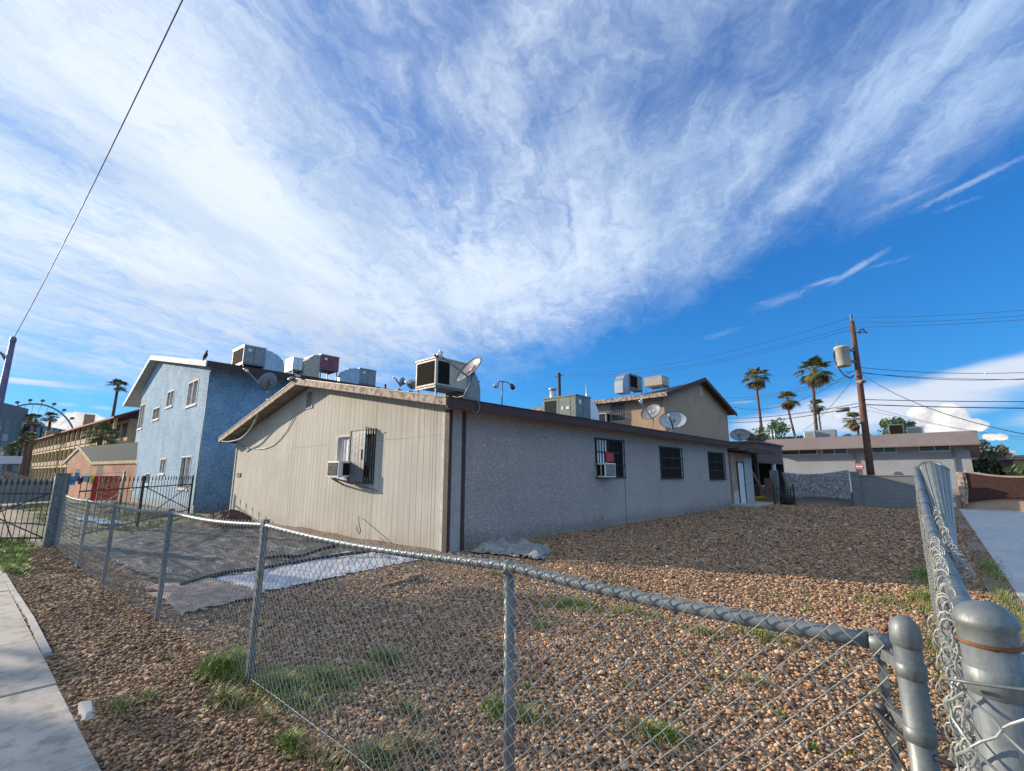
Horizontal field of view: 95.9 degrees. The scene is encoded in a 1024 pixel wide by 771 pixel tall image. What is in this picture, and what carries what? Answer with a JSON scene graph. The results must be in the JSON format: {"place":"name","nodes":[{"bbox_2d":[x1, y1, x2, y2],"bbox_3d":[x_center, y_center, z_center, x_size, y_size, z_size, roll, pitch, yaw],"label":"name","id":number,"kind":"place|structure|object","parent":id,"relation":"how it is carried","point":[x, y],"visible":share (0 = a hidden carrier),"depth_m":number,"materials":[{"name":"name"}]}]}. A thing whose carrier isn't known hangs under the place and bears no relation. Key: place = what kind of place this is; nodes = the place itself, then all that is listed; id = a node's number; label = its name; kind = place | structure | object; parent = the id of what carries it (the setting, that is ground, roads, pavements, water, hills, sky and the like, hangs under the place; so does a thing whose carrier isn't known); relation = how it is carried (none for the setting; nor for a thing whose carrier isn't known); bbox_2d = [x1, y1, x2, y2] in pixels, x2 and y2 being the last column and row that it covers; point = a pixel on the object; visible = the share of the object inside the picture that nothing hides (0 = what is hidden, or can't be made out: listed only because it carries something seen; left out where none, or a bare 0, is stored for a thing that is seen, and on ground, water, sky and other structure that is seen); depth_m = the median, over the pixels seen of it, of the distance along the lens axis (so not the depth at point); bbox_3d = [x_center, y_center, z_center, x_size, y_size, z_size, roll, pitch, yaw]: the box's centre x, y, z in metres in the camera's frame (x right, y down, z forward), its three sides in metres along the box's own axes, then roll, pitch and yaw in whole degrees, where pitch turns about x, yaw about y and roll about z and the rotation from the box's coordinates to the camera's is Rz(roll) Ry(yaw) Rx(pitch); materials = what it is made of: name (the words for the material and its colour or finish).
{"place":"outdoors","nodes":[
{"label":"outdoors","id":0,"kind":"place"},
{"bbox_2d":[0,512,12,549],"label":"sidewalk bed","id":1,"kind":"object","parent":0,"point":[4,531],"depth_m":14.34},
{"bbox_2d":[0,336,16,420],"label":"utility pole","id":2,"kind":"object","parent":1,"relation":"on","point":[8,358],"visible":1,"depth_m":17.69,"materials":[{"name":"metal"}]},
{"bbox_2d":[13,0,182,338],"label":"overhead wire","id":3,"kind":"object","parent":2,"relation":"attached to","point":[109,150],"visible":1,"depth_m":10.93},
{"bbox_2d":[0,456,22,463],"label":"awning","id":4,"kind":"object","parent":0,"point":[10,459],"visible":1,"depth_m":56.35,"materials":[{"name":"white metal"}]},
{"bbox_2d":[0,573,100,770],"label":"sidewalk","id":5,"kind":"structure","parent":0,"point":[40,730],"depth_m":3.16,"materials":[{"name":"concrete"}]},
{"bbox_2d":[0,479,53,541],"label":"iron gate","id":6,"kind":"structure","parent":5,"relation":"on","point":[32,493],"depth_m":10.77,"materials":[{"name":"metal"}]},
{"bbox_2d":[10,498,205,544],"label":"dirt ground","id":7,"kind":"structure","parent":0,"point":[30,521],"depth_m":16.62,"materials":[{"name":"soil"}]},
{"bbox_2d":[0,479,52,503],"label":"picket fence","id":8,"kind":"object","parent":7,"relation":"on","point":[24,490],"visible":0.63,"depth_m":25.41,"materials":[{"name":"metal"}]},
{"bbox_2d":[71,471,125,510],"bbox_3d":[-17.900,4.530,19.689,2.022,1.750,0.080,10,-14,-41],"label":"clothes line","id":9,"kind":"object","parent":7,"relation":"on","point":[124,473],"visible":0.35,"depth_m":20.27,"materials":[{"name":"white paint"}]},
{"bbox_2d":[97,476,119,500],"bbox_3d":[-17.495,4.457,20.007,0.676,1.058,0.041,9,-14,-39],"label":"blanket","id":10,"kind":"object","parent":9,"relation":"hanging from","point":[105,493],"visible":0.86,"depth_m":20.00,"materials":[{"name":"red fabric"}]},
{"bbox_2d":[71,475,193,538],"bbox_3d":[-11.920,3.758,15.180,0.095,1.560,9.136,4,-12,-20],"label":"iron fence","id":11,"kind":"object","parent":7,"relation":"on","point":[142,487],"visible":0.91,"depth_m":14.53,"materials":[{"name":"metal"}]},
{"bbox_2d":[0,497,288,546],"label":"dirt yard","id":12,"kind":"structure","parent":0,"point":[12,521],"depth_m":15.84,"materials":[{"name":"soil"}]},
{"bbox_2d":[0,442,23,471],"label":"palm tree","id":13,"kind":"object","parent":12,"relation":"on","point":[12,447],"visible":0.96,"depth_m":67.23,"materials":[{"name":"green plant"}]},
{"bbox_2d":[0,470,31,480],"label":"building","id":14,"kind":"structure","parent":12,"relation":"on","point":[5,475],"depth_m":40.12,"materials":[{"name":"beige paint"}]},
{"bbox_2d":[13,431,39,474],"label":"palm tree","id":15,"kind":"object","parent":12,"relation":"on","point":[27,441],"visible":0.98,"depth_m":82.17,"materials":[{"name":"green plant"}]},
{"bbox_2d":[24,413,47,475],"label":"palm tree","id":16,"kind":"object","parent":12,"relation":"on","point":[35,424],"visible":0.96,"depth_m":89.78,"materials":[{"name":"green plant"}]},
{"bbox_2d":[17,409,139,480],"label":"motel","id":17,"kind":"structure","parent":12,"relation":"on","point":[58,449],"depth_m":84.22,"materials":[{"name":"beige paint"}]},
{"bbox_2d":[81,421,121,445],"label":"tree","id":18,"kind":"object","parent":12,"relation":"on","point":[102,427],"visible":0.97,"depth_m":44.74,"materials":[{"name":"green plant"}]},
{"bbox_2d":[104,379,128,423],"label":"palm tree","id":19,"kind":"object","parent":12,"relation":"on","point":[118,388],"visible":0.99,"depth_m":72.42,"materials":[{"name":"green plant"}]},
{"bbox_2d":[122,355,393,512],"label":"blue building","id":20,"kind":"structure","parent":12,"relation":"on","point":[191,411],"depth_m":22.02,"materials":[{"name":"paint"}]},
{"bbox_2d":[176,455,191,490],"bbox_3d":[-15.051,4.041,21.313,1.800,1.564,0.200,-10,-15,41],"label":"window","id":21,"kind":"structure","parent":20,"relation":"in","point":[185,466],"depth_m":21.37,"materials":[{"name":"white paint"}]},
{"bbox_2d":[184,378,199,408],"bbox_3d":[-15.404,0.404,22.337,1.850,1.314,0.200,-10,-15,41],"label":"window","id":22,"kind":"structure","parent":20,"relation":"in","point":[192,392],"depth_m":22.38,"materials":[{"name":"white paint"}]},
{"bbox_2d":[232,344,283,371],"bbox_3d":[-13.121,-1.188,23.915,1.667,1.229,2.032,-10,-15,41],"label":"rooftop unit","id":23,"kind":"object","parent":20,"relation":"on","point":[253,356],"visible":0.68,"depth_m":23.27,"materials":[{"name":"grey metal"}]},
{"bbox_2d":[285,357,303,374],"bbox_3d":[-11.924,-0.963,25.209,1.047,0.967,0.576,-10,-15,41],"label":"rooftop unit","id":24,"kind":"object","parent":20,"relation":"on","point":[293,365],"visible":0.84,"depth_m":24.96,"materials":[{"name":"white metal"}]},
{"bbox_2d":[296,354,339,379],"bbox_3d":[-10.963,-1.006,26.048,1.310,1.348,1.888,-10,-15,41],"label":"rooftop unit","id":25,"kind":"object","parent":20,"relation":"on","point":[314,365],"visible":0.84,"depth_m":25.59,"materials":[{"name":"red metal"}]},
{"bbox_2d":[337,368,376,385],"bbox_3d":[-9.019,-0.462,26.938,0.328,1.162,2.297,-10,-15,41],"label":"rooftop unit","id":26,"kind":"object","parent":20,"relation":"on","point":[363,376],"visible":0.79,"depth_m":26.89,"materials":[{"name":"grey metal"}]},
{"bbox_2d":[218,378,738,552],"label":"single storey house","id":27,"kind":"structure","parent":12,"relation":"on","point":[445,474],"depth_m":12.88,"materials":[{"name":"paint"}]},
{"bbox_2d":[243,368,276,399],"bbox_3d":[-9.272,-0.047,17.055,1.479,1.272,0.779,-7,-13,34],"label":"satellite dish","id":28,"kind":"object","parent":27,"relation":"on","point":[267,382],"visible":0.98,"depth_m":16.73,"materials":[{"name":"grey paint"}]},
{"bbox_2d":[327,461,349,476],"bbox_3d":[-4.644,2.286,12.612,0.626,0.420,0.565,-10,-15,41],"label":"window air conditioner","id":29,"kind":"object","parent":27,"relation":"attached to","point":[338,468],"depth_m":12.35,"materials":[{"name":"white plastic"}]},
{"bbox_2d":[334,426,379,490],"bbox_3d":[-4.260,1.997,12.565,2.359,1.650,0.340,-10,-15,41],"label":"window","id":30,"kind":"structure","parent":27,"relation":"in","point":[356,447],"depth_m":12.28,"materials":[{"name":"paint"}]},
{"bbox_2d":[415,357,479,400],"bbox_3d":[-1.882,-0.033,13.815,0.983,1.246,1.806,-10,-15,41],"label":"rooftop unit","id":31,"kind":"object","parent":27,"relation":"on","point":[436,375],"visible":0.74,"depth_m":13.32,"materials":[{"name":"beige metal"}]},
{"bbox_2d":[433,350,481,397],"bbox_3d":[-1.326,-0.257,11.182,0.852,1.094,1.057,-10,-15,41],"label":"satellite dish","id":32,"kind":"object","parent":27,"relation":"on","point":[469,368],"visible":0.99,"depth_m":11.46,"materials":[{"name":"grey paint"}]},
{"bbox_2d":[542,394,598,419],"bbox_3d":[2.220,0.956,17.155,1.526,0.921,1.658,-10,-15,41],"label":"rooftop unit","id":33,"kind":"object","parent":27,"relation":"on","point":[578,405],"visible":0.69,"depth_m":16.52,"materials":[{"name":"grey metal"}]},
{"bbox_2d":[596,463,615,476],"bbox_3d":[2.951,2.670,14.550,0.391,0.440,0.627,-10,-15,41],"label":"window air conditioner","id":34,"kind":"object","parent":27,"relation":"attached to","point":[606,469],"depth_m":14.34,"materials":[{"name":"white metal"}]},
{"bbox_2d":[594,437,626,478],"bbox_3d":[3.177,2.396,15.139,0.201,1.280,1.880,-10,-15,41],"label":"window","id":35,"kind":"structure","parent":27,"relation":"in","point":[602,445],"depth_m":15.24,"materials":[{"name":"black metal"}]},
{"bbox_2d":[636,398,660,428],"bbox_3d":[5.279,1.118,17.778,0.850,1.233,0.646,-10,-15,41],"label":"satellite dish","id":36,"kind":"object","parent":27,"relation":"on","point":[651,411],"visible":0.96,"depth_m":17.92,"materials":[{"name":"grey paint"}]},
{"bbox_2d":[659,446,683,478],"bbox_3d":[6.380,3.126,18.612,0.214,1.280,2.120,-10,-15,41],"label":"window","id":37,"kind":"structure","parent":27,"relation":"in","point":[670,457],"depth_m":18.59,"materials":[{"name":"brown paint"}]},
{"bbox_2d":[659,411,687,431],"bbox_3d":[6.659,1.526,19.130,0.928,0.950,0.780,4,-11,-18],"label":"satellite dish","id":38,"kind":"object","parent":27,"relation":"on","point":[671,420],"visible":0.98,"depth_m":19.20,"materials":[{"name":"paint"}]},
{"bbox_2d":[707,451,726,479],"bbox_3d":[9.910,3.921,22.451,0.214,1.330,2.270,-10,-15,41],"label":"window","id":39,"kind":"structure","parent":27,"relation":"in","point":[716,462],"depth_m":22.42,"materials":[{"name":"brown paint"}]},
{"bbox_2d":[528,377,736,440],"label":"tan building","id":40,"kind":"structure","parent":12,"relation":"on","point":[704,406],"depth_m":30.94,"materials":[{"name":"paint"}]},
{"bbox_2d":[596,402,626,421],"bbox_3d":[6.555,1.797,30.620,2.258,1.258,0.274,-10,-15,41],"label":"window","id":41,"kind":"structure","parent":40,"relation":"in","point":[617,411],"depth_m":30.39,"materials":[{"name":"paint"}]},
{"bbox_2d":[614,373,642,394],"bbox_3d":[8.034,-0.023,31.855,0.755,1.447,2.810,-10,-15,41],"label":"rooftop unit","id":42,"kind":"object","parent":40,"relation":"on","point":[625,383],"visible":0.96,"depth_m":31.24,"materials":[{"name":"white metal"}]},
{"bbox_2d":[644,375,668,391],"bbox_3d":[10.576,-0.006,33.688,1.389,1.175,1.250,-10,-15,41],"label":"rooftop unit","id":43,"kind":"object","parent":40,"relation":"on","point":[657,382],"visible":0.91,"depth_m":33.35,"materials":[{"name":"beige metal"}]},
{"bbox_2d":[0,505,987,591],"bbox_3d":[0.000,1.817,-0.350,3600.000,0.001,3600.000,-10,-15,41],"label":"ground","id":44,"kind":"structure","parent":0,"point":[41,546],"depth_m":16.86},
{"bbox_2d":[0,403,64,473],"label":"hotel","id":45,"kind":"structure","parent":44,"relation":"on","point":[12,424],"depth_m":152.93,"materials":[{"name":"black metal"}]},
{"bbox_2d":[15,399,74,429],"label":"ferris wheel","id":46,"kind":"object","parent":44,"relation":"on","point":[52,407],"visible":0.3,"depth_m":480.26,"materials":[{"name":"metal"}]},
{"bbox_2d":[36,412,59,480],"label":"palm tree","id":47,"kind":"object","parent":44,"relation":"on","point":[50,420],"visible":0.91,"depth_m":105.87,"materials":[{"name":"green plant"}]},
{"bbox_2d":[63,442,137,500],"bbox_3d":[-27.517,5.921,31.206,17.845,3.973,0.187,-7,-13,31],"label":"peach house","id":48,"kind":"structure","parent":44,"relation":"on","point":[109,459],"depth_m":31.66,"materials":[{"name":"paint"}]},
{"bbox_2d":[0,504,1023,770],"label":"gravel yard","id":49,"kind":"structure","parent":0,"point":[208,694],"depth_m":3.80,"materials":[{"name":"gravel"}]},
{"bbox_2d":[0,566,51,656],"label":"curb","id":50,"kind":"structure","parent":49,"relation":"on","point":[41,641],"depth_m":5.06,"materials":[{"name":"concrete"}]},
{"bbox_2d":[42,473,72,546],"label":"gate column","id":51,"kind":"structure","parent":49,"relation":"on","point":[61,484],"depth_m":10.54,"materials":[{"name":"concrete"}]},
{"bbox_2d":[77,700,96,719],"bbox_3d":[-2.922,2.226,3.176,0.360,0.050,0.110,-10,-15,41],"label":"concrete chunk","id":52,"kind":"object","parent":49,"relation":"on","point":[86,709],"visible":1,"depth_m":3.15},
{"bbox_2d":[0,501,199,580],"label":"grass","id":53,"kind":"structure","parent":49,"relation":"on","point":[11,561],"depth_m":10.55,"materials":[{"name":"plant"}]},
{"bbox_2d":[145,578,267,614],"bbox_3d":[-4.184,2.797,6.302,2.145,0.047,1.247,-10,-15,41],"label":"cloth sheet","id":54,"kind":"object","parent":49,"relation":"on","point":[204,597],"visible":0.74,"depth_m":6.13,"materials":[{"name":"fabric"}]},
{"bbox_2d":[76,520,361,582],"bbox_3d":[-8.043,3.840,11.751,12.004,0.069,4.416,-10,-15,41],"label":"ground sheet","id":55,"kind":"object","parent":49,"relation":"on","point":[200,533],"visible":0.52,"depth_m":9.66,"materials":[{"name":"fabric"}]},
{"bbox_2d":[256,545,336,558],"bbox_3d":[-4.072,3.317,9.300,0.552,0.173,1.873,-8,-13,35],"label":"sheet roll","id":56,"kind":"object","parent":55,"relation":"on","point":[299,555],"visible":0.48,"depth_m":8.80,"materials":[{"name":"rubber"}]},
{"bbox_2d":[191,509,259,528],"bbox_3d":[-8.857,4.138,14.450,3.000,0.528,1.400,-10,-15,41],"label":"dirt pile","id":57,"kind":"object","parent":49,"relation":"on","point":[230,514],"visible":0.62,"depth_m":13.95,"materials":[{"name":"brown soil"}]},
{"bbox_2d":[217,551,420,590],"bbox_3d":[-3.321,3.177,8.229,2.255,0.043,3.906,-8,-13,34],"label":"plastic sheet","id":58,"kind":"object","parent":49,"relation":"on","point":[400,560],"visible":0.48,"depth_m":7.68,"materials":[{"name":"plastic"}]},
{"bbox_2d":[180,550,377,584],"bbox_3d":[-3.781,3.042,8.015,0.678,0.199,3.421,-10,-15,41],"label":"sheet roll","id":59,"kind":"object","parent":58,"relation":"on","point":[289,562],"visible":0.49,"depth_m":7.88,"materials":[{"name":"rubber"}]},
{"bbox_2d":[377,572,422,587],"bbox_3d":[-1.682,2.901,6.897,0.190,0.080,0.774,-10,-15,41],"label":"broken plank","id":60,"kind":"object","parent":49,"relation":"on","point":[414,575],"visible":0.82,"depth_m":6.94,"materials":[{"name":"brown wood"}]},
{"bbox_2d":[54,494,940,770],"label":"chain link fence","id":61,"kind":"object","parent":49,"relation":"on","point":[899,647],"visible":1,"depth_m":1.96,"materials":[{"name":"metal"}]},
{"bbox_2d":[869,713,907,770],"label":"hanging wire","id":62,"kind":"object","parent":61,"relation":"hanging from","point":[888,743],"visible":1,"depth_m":1.08,"materials":[{"name":"metal"}]},
{"bbox_2d":[871,705,963,768],"bbox_3d":[0.920,0.789,1.015,0.049,0.065,0.234,6,-13,-29],"label":"black cable","id":63,"kind":"object","parent":61,"relation":"attached to","point":[898,732],"visible":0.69,"depth_m":1.06,"materials":[{"name":"rubber"}]},
{"bbox_2d":[467,537,551,558],"bbox_3d":[0.206,3.393,9.778,1.941,0.192,1.655,-10,-15,41],"label":"canvas tarp","id":64,"kind":"object","parent":49,"relation":"on","point":[518,547],"visible":1,"depth_m":9.49,"materials":[{"name":"fabric"}]},
{"bbox_2d":[95,552,1023,770],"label":"weeds","id":65,"kind":"object","parent":49,"relation":"on","point":[218,666],"visible":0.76,"depth_m":3.46,"materials":[{"name":"green plant"}]},
{"bbox_2d":[727,447,779,507],"bbox_3d":[11.873,5.349,26.933,5.700,3.080,5.700,-10,-15,41],"label":"porch","id":66,"kind":"object","parent":49,"relation":"on","point":[741,478],"visible":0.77,"depth_m":24.90,"materials":[{"name":"beige paint"}]},
{"bbox_2d":[738,463,745,502],"bbox_3d":[12.419,5.286,24.936,0.088,2.150,1.000,-10,-15,41],"label":"door","id":67,"kind":"structure","parent":66,"relation":"in","point":[740,465],"depth_m":24.97,"materials":[{"name":"white"}]},
{"bbox_2d":[764,478,773,501],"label":"block pillar","id":68,"kind":"structure","parent":66,"relation":"on","point":[768,482],"depth_m":26.10,"materials":[{"name":"brown paint"}]},
{"bbox_2d":[769,470,780,503],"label":"block pillar","id":69,"kind":"structure","parent":49,"relation":"on","point":[773,474],"depth_m":26.25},
{"bbox_2d":[772,484,795,505],"bbox_3d":[14.505,5.823,24.634,0.083,1.080,1.078,8,-13,-36],"label":"railing","id":70,"kind":"object","parent":49,"relation":"on","point":[787,489],"visible":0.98,"depth_m":24.59,"materials":[{"name":"black metal"}]},
{"bbox_2d":[793,492,853,505],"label":"wall","id":71,"kind":"structure","parent":49,"relation":"on","point":[823,501],"depth_m":24.91,"materials":[{"name":"concrete"}]},
{"bbox_2d":[833,314,874,474],"bbox_3d":[19.224,1.257,25.558,1.681,11.002,0.999,-10,-15,41],"label":"utility pole","id":72,"kind":"object","parent":49,"relation":"on","point":[841,354],"visible":0.99,"depth_m":25.93,"materials":[{"name":"wood"}]},
{"bbox_2d":[866,404,1023,408],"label":"overhead wire","id":73,"kind":"object","parent":72,"relation":"attached to","point":[947,407],"visible":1,"depth_m":23.65,"materials":[{"name":"rubber"}]},
{"bbox_2d":[850,471,862,506],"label":"block pillar","id":74,"kind":"structure","parent":49,"relation":"on","point":[856,488],"depth_m":23.65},
{"bbox_2d":[781,470,850,500],"bbox_3d":[16.294,5.324,24.795,3.117,1.574,0.089,-10,-15,41],"label":"shade cloth","id":75,"kind":"object","parent":74,"relation":"attached to","point":[833,485],"visible":0.94,"depth_m":24.62,"materials":[{"name":"fabric"}]},
{"bbox_2d":[859,475,917,508],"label":"back wall","id":76,"kind":"structure","parent":49,"relation":"on","point":[888,491],"depth_m":22.94,"materials":[{"name":"concrete"}]},
{"bbox_2d":[913,460,1023,770],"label":"side fence","id":77,"kind":"object","parent":49,"relation":"on","point":[988,639],"visible":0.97,"depth_m":0.72,"materials":[{"name":"metal"}]},
{"bbox_2d":[942,676,1023,770],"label":"driveway gate","id":78,"kind":"structure","parent":77,"relation":"attached to","point":[979,742],"depth_m":0.66,"materials":[{"name":"metal"}]},
{"bbox_2d":[0,0,1023,472],"label":"sky","id":79,"kind":"structure","parent":0,"point":[536,190],"materials":[{"name":"blue"}]},
{"bbox_2d":[786,490,959,502],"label":"back yard ground","id":80,"kind":"structure","parent":0,"point":[953,494],"depth_m":38.49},
{"bbox_2d":[740,367,772,427],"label":"palm tree","id":81,"kind":"object","parent":80,"relation":"on","point":[757,384],"visible":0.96,"depth_m":73.30,"materials":[{"name":"green plant"}]},
{"bbox_2d":[752,417,790,439],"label":"tree","id":82,"kind":"object","parent":80,"relation":"on","point":[778,427],"visible":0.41,"depth_m":67.87,"materials":[{"name":"green plant"}]},
{"bbox_2d":[776,391,801,437],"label":"palm tree","id":83,"kind":"object","parent":80,"relation":"on","point":[789,401],"visible":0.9,"depth_m":70.11,"materials":[{"name":"green plant"}]},
{"bbox_2d":[790,354,836,430],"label":"palm tree","id":84,"kind":"object","parent":80,"relation":"on","point":[815,376],"visible":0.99,"depth_m":68.05,"materials":[{"name":"green plant"}]},
{"bbox_2d":[807,399,826,429],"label":"palm tree","id":85,"kind":"object","parent":80,"relation":"on","point":[819,407],"visible":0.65,"depth_m":77.60,"materials":[{"name":"green plant"}]},
{"bbox_2d":[841,412,860,433],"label":"palm tree","id":86,"kind":"object","parent":80,"relation":"on","point":[852,425],"visible":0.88,"depth_m":64.46,"materials":[{"name":"green plant"}]},
{"bbox_2d":[764,430,979,492],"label":"grey building","id":87,"kind":"structure","parent":80,"relation":"on","point":[954,452],"depth_m":44.56,"materials":[{"name":"paint"}]},
{"bbox_2d":[782,450,817,455],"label":"window","id":88,"kind":"structure","parent":87,"relation":"in","point":[791,452],"depth_m":49.71,"materials":[{"name":"glass"}]},
{"bbox_2d":[815,429,837,436],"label":"roof cooler","id":89,"kind":"object","parent":87,"relation":"on","point":[827,433],"visible":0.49,"depth_m":50.45,"materials":[{"name":"metal"}]},
{"bbox_2d":[821,449,847,454],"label":"window","id":90,"kind":"structure","parent":87,"relation":"in","point":[824,451],"depth_m":47.66,"materials":[{"name":"glass"}]},
{"bbox_2d":[872,447,897,453],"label":"window","id":91,"kind":"structure","parent":87,"relation":"in","point":[891,449],"depth_m":44.98,"materials":[{"name":"glass"}]},
{"bbox_2d":[888,424,904,433],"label":"roof cooler","id":92,"kind":"object","parent":87,"relation":"on","point":[896,428],"visible":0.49,"depth_m":46.95,"materials":[{"name":"brown metal"}]},
{"bbox_2d":[918,446,950,451],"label":"window","id":93,"kind":"structure","parent":87,"relation":"in","point":[925,448],"depth_m":42.60,"materials":[{"name":"glass"}]},
{"bbox_2d":[877,416,916,434],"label":"tree","id":94,"kind":"object","parent":80,"relation":"on","point":[884,422],"visible":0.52,"depth_m":58.18,"materials":[{"name":"green plant"}]},
{"bbox_2d":[971,456,1005,475],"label":"bush","id":95,"kind":"object","parent":80,"relation":"on","point":[979,467],"visible":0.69,"depth_m":51.70,"materials":[{"name":"green plant"}]},
{"bbox_2d":[978,439,1012,473],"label":"tree","id":96,"kind":"object","parent":80,"relation":"on","point":[1000,450],"visible":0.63,"depth_m":51.97,"materials":[{"name":"green plant"}]},
{"bbox_2d":[997,455,1023,475],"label":"house","id":97,"kind":"structure","parent":80,"relation":"on","point":[1009,460],"depth_m":41.88,"materials":[{"name":"beige paint"}]},
{"bbox_2d":[1002,464,1023,475],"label":"bush","id":98,"kind":"object","parent":80,"relation":"on","point":[1018,470],"visible":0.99,"depth_m":31.01,"materials":[{"name":"green plant"}]},
{"bbox_2d":[954,507,1023,656],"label":"yard edge","id":99,"kind":"object","parent":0,"point":[973,545],"visible":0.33,"depth_m":8.92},
{"bbox_2d":[959,509,1023,602],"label":"driveway","id":100,"kind":"structure","parent":0,"point":[999,534],"depth_m":11.86,"materials":[{"name":"concrete"}]},
{"bbox_2d":[956,472,968,508],"bbox_3d":[21.320,5.008,21.831,0.220,1.820,0.200,-10,-15,41],"label":"gate post","id":101,"kind":"object","parent":100,"relation":"on","point":[962,490],"visible":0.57,"depth_m":21.77,"materials":[{"name":"paint"}]},
{"bbox_2d":[954,471,1023,510],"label":"screen wall","id":102,"kind":"structure","parent":100,"relation":"on","point":[991,492],"depth_m":21.18,"materials":[{"name":"brick"}]},
{"label":"alley","id":103,"kind":"structure","parent":0,"visible":0},
{"bbox_2d":[727,440,785,495],"bbox_3d":[14.264,6.224,33.273,8.300,3.760,7.000,-10,-15,41],"label":"carport","id":104,"kind":"object","parent":103,"relation":"on","point":[763,465],"visible":0.26,"depth_m":31.10,"materials":[{"name":"brown paint"}]},
{"bbox_2d":[730,429,749,440],"bbox_3d":[15.603,3.382,31.595,1.068,0.890,0.758,2,-11,-8],"label":"satellite dish","id":105,"kind":"object","parent":104,"relation":"on","point":[739,434],"visible":0.98,"depth_m":31.64,"materials":[{"name":"grey paint"}]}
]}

